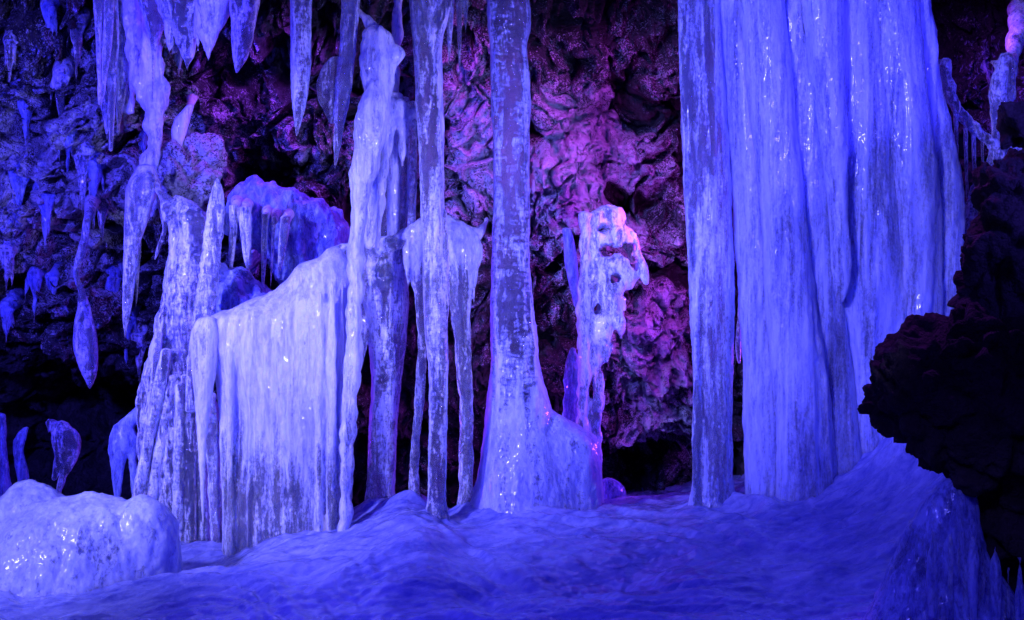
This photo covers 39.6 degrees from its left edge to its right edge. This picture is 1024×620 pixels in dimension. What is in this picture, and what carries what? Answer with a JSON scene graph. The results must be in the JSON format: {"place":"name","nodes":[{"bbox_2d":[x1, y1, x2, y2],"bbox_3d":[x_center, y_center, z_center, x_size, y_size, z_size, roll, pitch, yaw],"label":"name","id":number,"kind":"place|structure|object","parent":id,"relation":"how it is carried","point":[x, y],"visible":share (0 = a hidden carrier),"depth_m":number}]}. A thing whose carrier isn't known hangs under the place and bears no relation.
{"place":"outdoors","nodes":[
{"label":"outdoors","id":0,"kind":"place"},
{"bbox_2d":[0,437,945,619],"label":"ground","id":1,"kind":"structure","parent":0,"point":[668,553],"depth_m":6.90},
{"bbox_2d":[0,413,11,496],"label":"ice stump","id":2,"kind":"object","parent":1,"relation":"on","point":[5,482],"visible":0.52,"depth_m":8.87},
{"bbox_2d":[13,427,28,481],"bbox_3d":[-3.100,1.057,9.002,0.116,0.636,0.073,0,0,0],"label":"ice stump","id":3,"kind":"object","parent":1,"relation":"on","point":[21,466],"visible":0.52,"depth_m":8.97},
{"bbox_2d":[45,419,80,492],"bbox_3d":[-2.835,1.027,8.997,0.209,0.679,0.151,0,0,-26],"label":"ice stump","id":4,"kind":"object","parent":1,"relation":"on","point":[66,441],"visible":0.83,"depth_m":8.96},
{"bbox_2d":[0,479,181,598],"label":"ice mound","id":5,"kind":"object","parent":1,"relation":"on","point":[53,541],"visible":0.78,"depth_m":6.95},
{"bbox_2d":[108,407,136,496],"bbox_3d":[-2.224,0.892,8.300,0.261,0.735,0.123,0,0,0],"label":"ice lump","id":6,"kind":"object","parent":1,"relation":"on","point":[122,449],"visible":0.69,"depth_m":8.27},
{"bbox_2d":[132,178,224,542],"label":"ice cascade","id":7,"kind":"object","parent":1,"relation":"on","point":[168,473],"visible":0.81,"depth_m":8.03},
{"bbox_2d":[189,247,353,556],"bbox_3d":[-1.320,0.557,7.914,0.903,1.821,0.378,0,0,0],"label":"ice drape","id":8,"kind":"object","parent":1,"relation":"on","point":[270,364],"visible":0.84,"depth_m":7.77},
{"bbox_2d":[337,8,408,531],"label":"ice column","id":9,"kind":"structure","parent":1,"relation":"on","point":[380,119],"depth_m":7.69},
{"bbox_2d":[364,170,379,267],"bbox_3d":[-0.784,-0.627,8.008,0.124,1.066,0.294,0,0,0],"label":"icicle","id":10,"kind":"object","parent":9,"relation":"hanging from","point":[370,236],"visible":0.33,"depth_m":7.91},
{"bbox_2d":[361,271,408,499],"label":"ice column","id":11,"kind":"structure","parent":1,"relation":"on","point":[385,306],"depth_m":8.05},
{"bbox_2d":[321,235,405,277],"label":"ice ridge","id":12,"kind":"structure","parent":11,"relation":"attached to","point":[387,263],"depth_m":7.98},
{"bbox_2d":[409,0,451,519],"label":"ice column","id":13,"kind":"structure","parent":1,"relation":"on","point":[429,19],"depth_m":7.65},
{"bbox_2d":[394,215,488,504],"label":"ice arch","id":14,"kind":"structure","parent":1,"relation":"on","point":[465,250],"depth_m":7.92},
{"bbox_2d":[470,0,603,513],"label":"ice column","id":15,"kind":"structure","parent":1,"relation":"on","point":[536,450],"depth_m":7.90},
{"bbox_2d":[562,347,577,422],"bbox_3d":[0.347,0.591,8.601,0.170,0.732,0.108,0,0,0],"label":"ice lump","id":16,"kind":"object","parent":1,"relation":"on","point":[570,383],"visible":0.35,"depth_m":8.58},
{"bbox_2d":[575,204,648,461],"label":"ice pillar","id":17,"kind":"structure","parent":1,"relation":"on","point":[606,318],"depth_m":8.28},
{"bbox_2d":[562,227,578,306],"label":"icicle","id":18,"kind":"object","parent":17,"relation":"attached to","point":[570,261],"visible":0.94,"depth_m":8.43},
{"bbox_2d":[602,477,626,499],"bbox_3d":[0.603,1.179,8.498,0.201,0.355,0.193,0,0,0],"label":"ice lump","id":19,"kind":"object","parent":1,"relation":"on","point":[613,488],"visible":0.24,"depth_m":8.45},
{"bbox_2d":[857,100,1023,593],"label":"rock outcrop","id":20,"kind":"object","parent":1,"relation":"on","point":[944,394],"visible":0.98,"depth_m":5.51},
{"bbox_2d":[861,478,1023,619],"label":"ice flow","id":21,"kind":"object","parent":1,"relation":"on","point":[941,565],"visible":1,"depth_m":5.44},
{"bbox_2d":[0,0,1023,507],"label":"cave wall","id":22,"kind":"structure","parent":0,"point":[606,108],"depth_m":9.59},
{"bbox_2d":[3,29,17,81],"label":"icicle","id":23,"kind":"object","parent":22,"relation":"hanging from","point":[10,42],"visible":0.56,"depth_m":8.98},
{"bbox_2d":[0,241,21,294],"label":"icicle","id":24,"kind":"object","parent":22,"relation":"hanging from","point":[9,250],"visible":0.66,"depth_m":9.28},
{"bbox_2d":[0,286,24,340],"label":"icicle","id":25,"kind":"object","parent":22,"relation":"hanging from","point":[9,306],"visible":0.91,"depth_m":9.51},
{"bbox_2d":[8,158,29,226],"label":"icicle","id":26,"kind":"object","parent":22,"relation":"hanging from","point":[18,184],"visible":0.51,"depth_m":9.03},
{"bbox_2d":[17,99,32,145],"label":"icicle","id":27,"kind":"object","parent":22,"relation":"hanging from","point":[26,114],"visible":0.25,"depth_m":9.19},
{"bbox_2d":[24,266,46,319],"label":"icicle","id":28,"kind":"object","parent":22,"relation":"hanging from","point":[34,279],"visible":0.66,"depth_m":9.47},
{"bbox_2d":[32,182,57,246],"bbox_3d":[-3.032,-0.666,9.249,0.254,0.603,0.388,0,0,0],"label":"icicle","id":29,"kind":"object","parent":22,"relation":"hanging from","point":[46,207],"visible":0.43,"depth_m":9.09},
{"bbox_2d":[40,0,60,35],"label":"icicle","id":30,"kind":"object","parent":22,"relation":"hanging from","point":[49,10],"visible":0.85,"depth_m":8.99},
{"bbox_2d":[45,262,62,295],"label":"icicle","id":31,"kind":"object","parent":22,"relation":"hanging from","point":[52,275],"visible":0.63,"depth_m":9.55},
{"bbox_2d":[50,57,75,115],"bbox_3d":[-2.886,-1.434,9.194,0.174,0.523,0.379,0,0,-12],"label":"icicle","id":32,"kind":"object","parent":22,"relation":"hanging from","point":[63,73],"visible":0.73,"depth_m":9.04},
{"bbox_2d":[58,109,77,173],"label":"icicle","id":33,"kind":"object","parent":22,"relation":"hanging from","point":[70,137],"visible":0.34,"depth_m":8.85},
{"bbox_2d":[69,7,93,85],"bbox_3d":[-2.767,-1.722,9.141,0.175,0.611,0.372,0,0,-12],"label":"icicle","id":34,"kind":"object","parent":22,"relation":"hanging from","point":[84,16],"visible":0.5,"depth_m":8.98},
{"bbox_2d":[71,139,98,215],"bbox_3d":[-2.736,-0.890,9.098,0.237,0.604,0.390,0,0,0],"label":"icicle","id":35,"kind":"object","parent":22,"relation":"hanging from","point":[83,153],"visible":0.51,"depth_m":8.94},
{"bbox_2d":[73,191,100,388],"bbox_3d":[-2.661,-0.197,8.979,0.150,1.347,0.903,0,0,-12],"label":"icicle","id":36,"kind":"object","parent":22,"relation":"hanging from","point":[85,344],"visible":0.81,"depth_m":8.58},
{"bbox_2d":[87,152,107,196],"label":"icicle","id":37,"kind":"object","parent":22,"relation":"hanging from","point":[95,169],"visible":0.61,"depth_m":8.92},
{"bbox_2d":[93,198,111,238],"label":"icicle","id":38,"kind":"object","parent":22,"relation":"hanging from","point":[102,213],"visible":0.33,"depth_m":9.09},
{"bbox_2d":[93,0,128,150],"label":"ice drapery","id":39,"kind":"object","parent":22,"relation":"hanging from","point":[112,63],"visible":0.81,"depth_m":8.53},
{"bbox_2d":[105,262,122,323],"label":"icicle","id":40,"kind":"object","parent":22,"relation":"hanging from","point":[114,279],"visible":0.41,"depth_m":9.78},
{"bbox_2d":[122,302,141,363],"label":"icicle","id":41,"kind":"object","parent":22,"relation":"hanging from","point":[134,313],"visible":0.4,"depth_m":9.84},
{"bbox_2d":[135,242,140,303],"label":"icicle","id":42,"kind":"object","parent":22,"relation":"hanging from","point":[136,292],"visible":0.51,"depth_m":8.29},
{"bbox_2d":[122,164,157,335],"bbox_3d":[-2.150,-0.339,8.250,0.182,1.016,0.181,0,0,41],"label":"icicle","id":43,"kind":"object","parent":22,"relation":"hanging from","point":[140,194],"visible":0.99,"depth_m":8.21},
{"bbox_2d":[130,321,149,383],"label":"icicle","id":44,"kind":"object","parent":22,"relation":"hanging from","point":[139,339],"visible":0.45,"depth_m":9.88},
{"bbox_2d":[138,110,146,152],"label":"icicle","id":45,"kind":"object","parent":22,"relation":"hanging from","point":[142,144],"visible":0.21,"depth_m":9.06},
{"bbox_2d":[119,0,170,216],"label":"ice drapery","id":46,"kind":"object","parent":22,"relation":"attached to","point":[137,48],"visible":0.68,"depth_m":8.56},
{"bbox_2d":[137,0,163,100],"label":"icicle","id":47,"kind":"object","parent":22,"relation":"hanging from","point":[154,22],"visible":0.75,"depth_m":8.36},
{"bbox_2d":[154,199,167,259],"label":"icicle","id":48,"kind":"object","parent":22,"relation":"hanging from","point":[163,233],"visible":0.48,"depth_m":8.34},
{"bbox_2d":[155,0,198,69],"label":"icicle","id":49,"kind":"object","parent":22,"relation":"hanging from","point":[177,16],"visible":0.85,"depth_m":8.24},
{"bbox_2d":[174,40,182,75],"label":"icicle","id":50,"kind":"object","parent":22,"relation":"hanging from","point":[178,58],"visible":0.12,"depth_m":9.16},
{"bbox_2d":[171,93,198,145],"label":"icicle","id":51,"kind":"object","parent":22,"relation":"hanging from","point":[180,125],"visible":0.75,"depth_m":8.67},
{"bbox_2d":[157,132,226,212],"bbox_3d":[-1.983,-0.810,8.744,0.402,0.578,0.499,0,0,18],"label":"boulder","id":52,"kind":"object","parent":22,"relation":"attached to","point":[190,169],"visible":0.73,"depth_m":8.62},
{"bbox_2d":[194,0,229,59],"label":"icicle","id":53,"kind":"object","parent":22,"relation":"hanging from","point":[211,17],"visible":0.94,"depth_m":8.19},
{"bbox_2d":[229,0,259,72],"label":"icicle","id":54,"kind":"object","parent":22,"relation":"hanging from","point":[243,14],"visible":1,"depth_m":8.15},
{"bbox_2d":[216,175,349,312],"bbox_3d":[-1.505,-0.267,8.597,0.672,1.126,0.981,0,0,39],"label":"ice ledge","id":55,"kind":"object","parent":22,"relation":"attached to","point":[318,227],"visible":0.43,"depth_m":8.61},
{"bbox_2d":[228,195,242,268],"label":"icicle","id":56,"kind":"object","parent":55,"relation":"hanging from","point":[235,205],"visible":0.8,"depth_m":8.38},
{"bbox_2d":[238,198,253,270],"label":"icicle","id":57,"kind":"object","parent":55,"relation":"hanging from","point":[245,208],"visible":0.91,"depth_m":8.38},
{"bbox_2d":[261,205,272,282],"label":"icicle","id":58,"kind":"object","parent":55,"relation":"hanging from","point":[266,213],"visible":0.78,"depth_m":8.39},
{"bbox_2d":[270,208,281,286],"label":"icicle","id":59,"kind":"object","parent":55,"relation":"hanging from","point":[276,214],"visible":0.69,"depth_m":8.40},
{"bbox_2d":[278,208,294,275],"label":"icicle","id":60,"kind":"object","parent":55,"relation":"hanging from","point":[287,216],"visible":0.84,"depth_m":8.38},
{"bbox_2d":[290,0,311,135],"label":"icicle","id":61,"kind":"object","parent":22,"relation":"hanging from","point":[300,37],"visible":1,"depth_m":7.61},
{"bbox_2d":[317,0,359,166],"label":"icicle","id":62,"kind":"object","parent":22,"relation":"hanging from","point":[334,82],"visible":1,"depth_m":7.78},
{"bbox_2d":[391,0,416,123],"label":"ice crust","id":63,"kind":"object","parent":22,"relation":"attached to","point":[397,30],"visible":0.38,"depth_m":8.13},
{"bbox_2d":[380,151,386,235],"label":"icicle","id":64,"kind":"object","parent":63,"relation":"hanging from","point":[384,226],"visible":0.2,"depth_m":7.96},
{"bbox_2d":[387,91,402,259],"bbox_3d":[-0.658,-0.678,8.011,0.103,1.083,0.278,0,0,0],"label":"icicle","id":65,"kind":"object","parent":63,"relation":"hanging from","point":[393,200],"visible":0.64,"depth_m":7.90},
{"bbox_2d":[400,97,408,229],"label":"icicle","id":66,"kind":"object","parent":63,"relation":"hanging from","point":[403,198],"visible":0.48,"depth_m":7.95},
{"bbox_2d":[407,101,417,226],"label":"icicle","id":67,"kind":"object","parent":63,"relation":"hanging from","point":[412,136],"visible":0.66,"depth_m":7.90},
{"bbox_2d":[446,0,454,62],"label":"icicle","id":68,"kind":"object","parent":22,"relation":"hanging from","point":[449,27],"visible":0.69,"depth_m":8.04},
{"bbox_2d":[455,0,462,77],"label":"icicle","id":69,"kind":"object","parent":22,"relation":"hanging from","point":[459,4],"visible":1,"depth_m":7.99},
{"bbox_2d":[463,0,468,32],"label":"icicle","id":70,"kind":"object","parent":22,"relation":"hanging from","point":[465,6],"visible":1,"depth_m":7.99},
{"bbox_2d":[678,0,734,507],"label":"ice column","id":71,"kind":"structure","parent":22,"relation":"attached to","point":[707,187],"depth_m":7.71},
{"bbox_2d":[735,311,740,362],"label":"icicle","id":72,"kind":"object","parent":22,"relation":"hanging from","point":[738,344],"visible":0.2,"depth_m":8.09},
{"bbox_2d":[720,0,964,501],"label":"ice curtain","id":73,"kind":"object","parent":22,"relation":"hanging from","point":[848,201],"visible":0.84,"depth_m":7.67},
{"bbox_2d":[988,0,1023,140],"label":"ice drapery","id":74,"kind":"object","parent":22,"relation":"hanging from","point":[1002,87],"visible":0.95,"depth_m":8.14},
{"bbox_2d":[938,58,1021,233],"bbox_3d":[2.819,-0.869,8.152,0.797,1.140,0.348,0,0,-6],"label":"ice bough","id":75,"kind":"object","parent":74,"relation":"attached to","point":[961,115],"visible":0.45,"depth_m":8.08}
]}

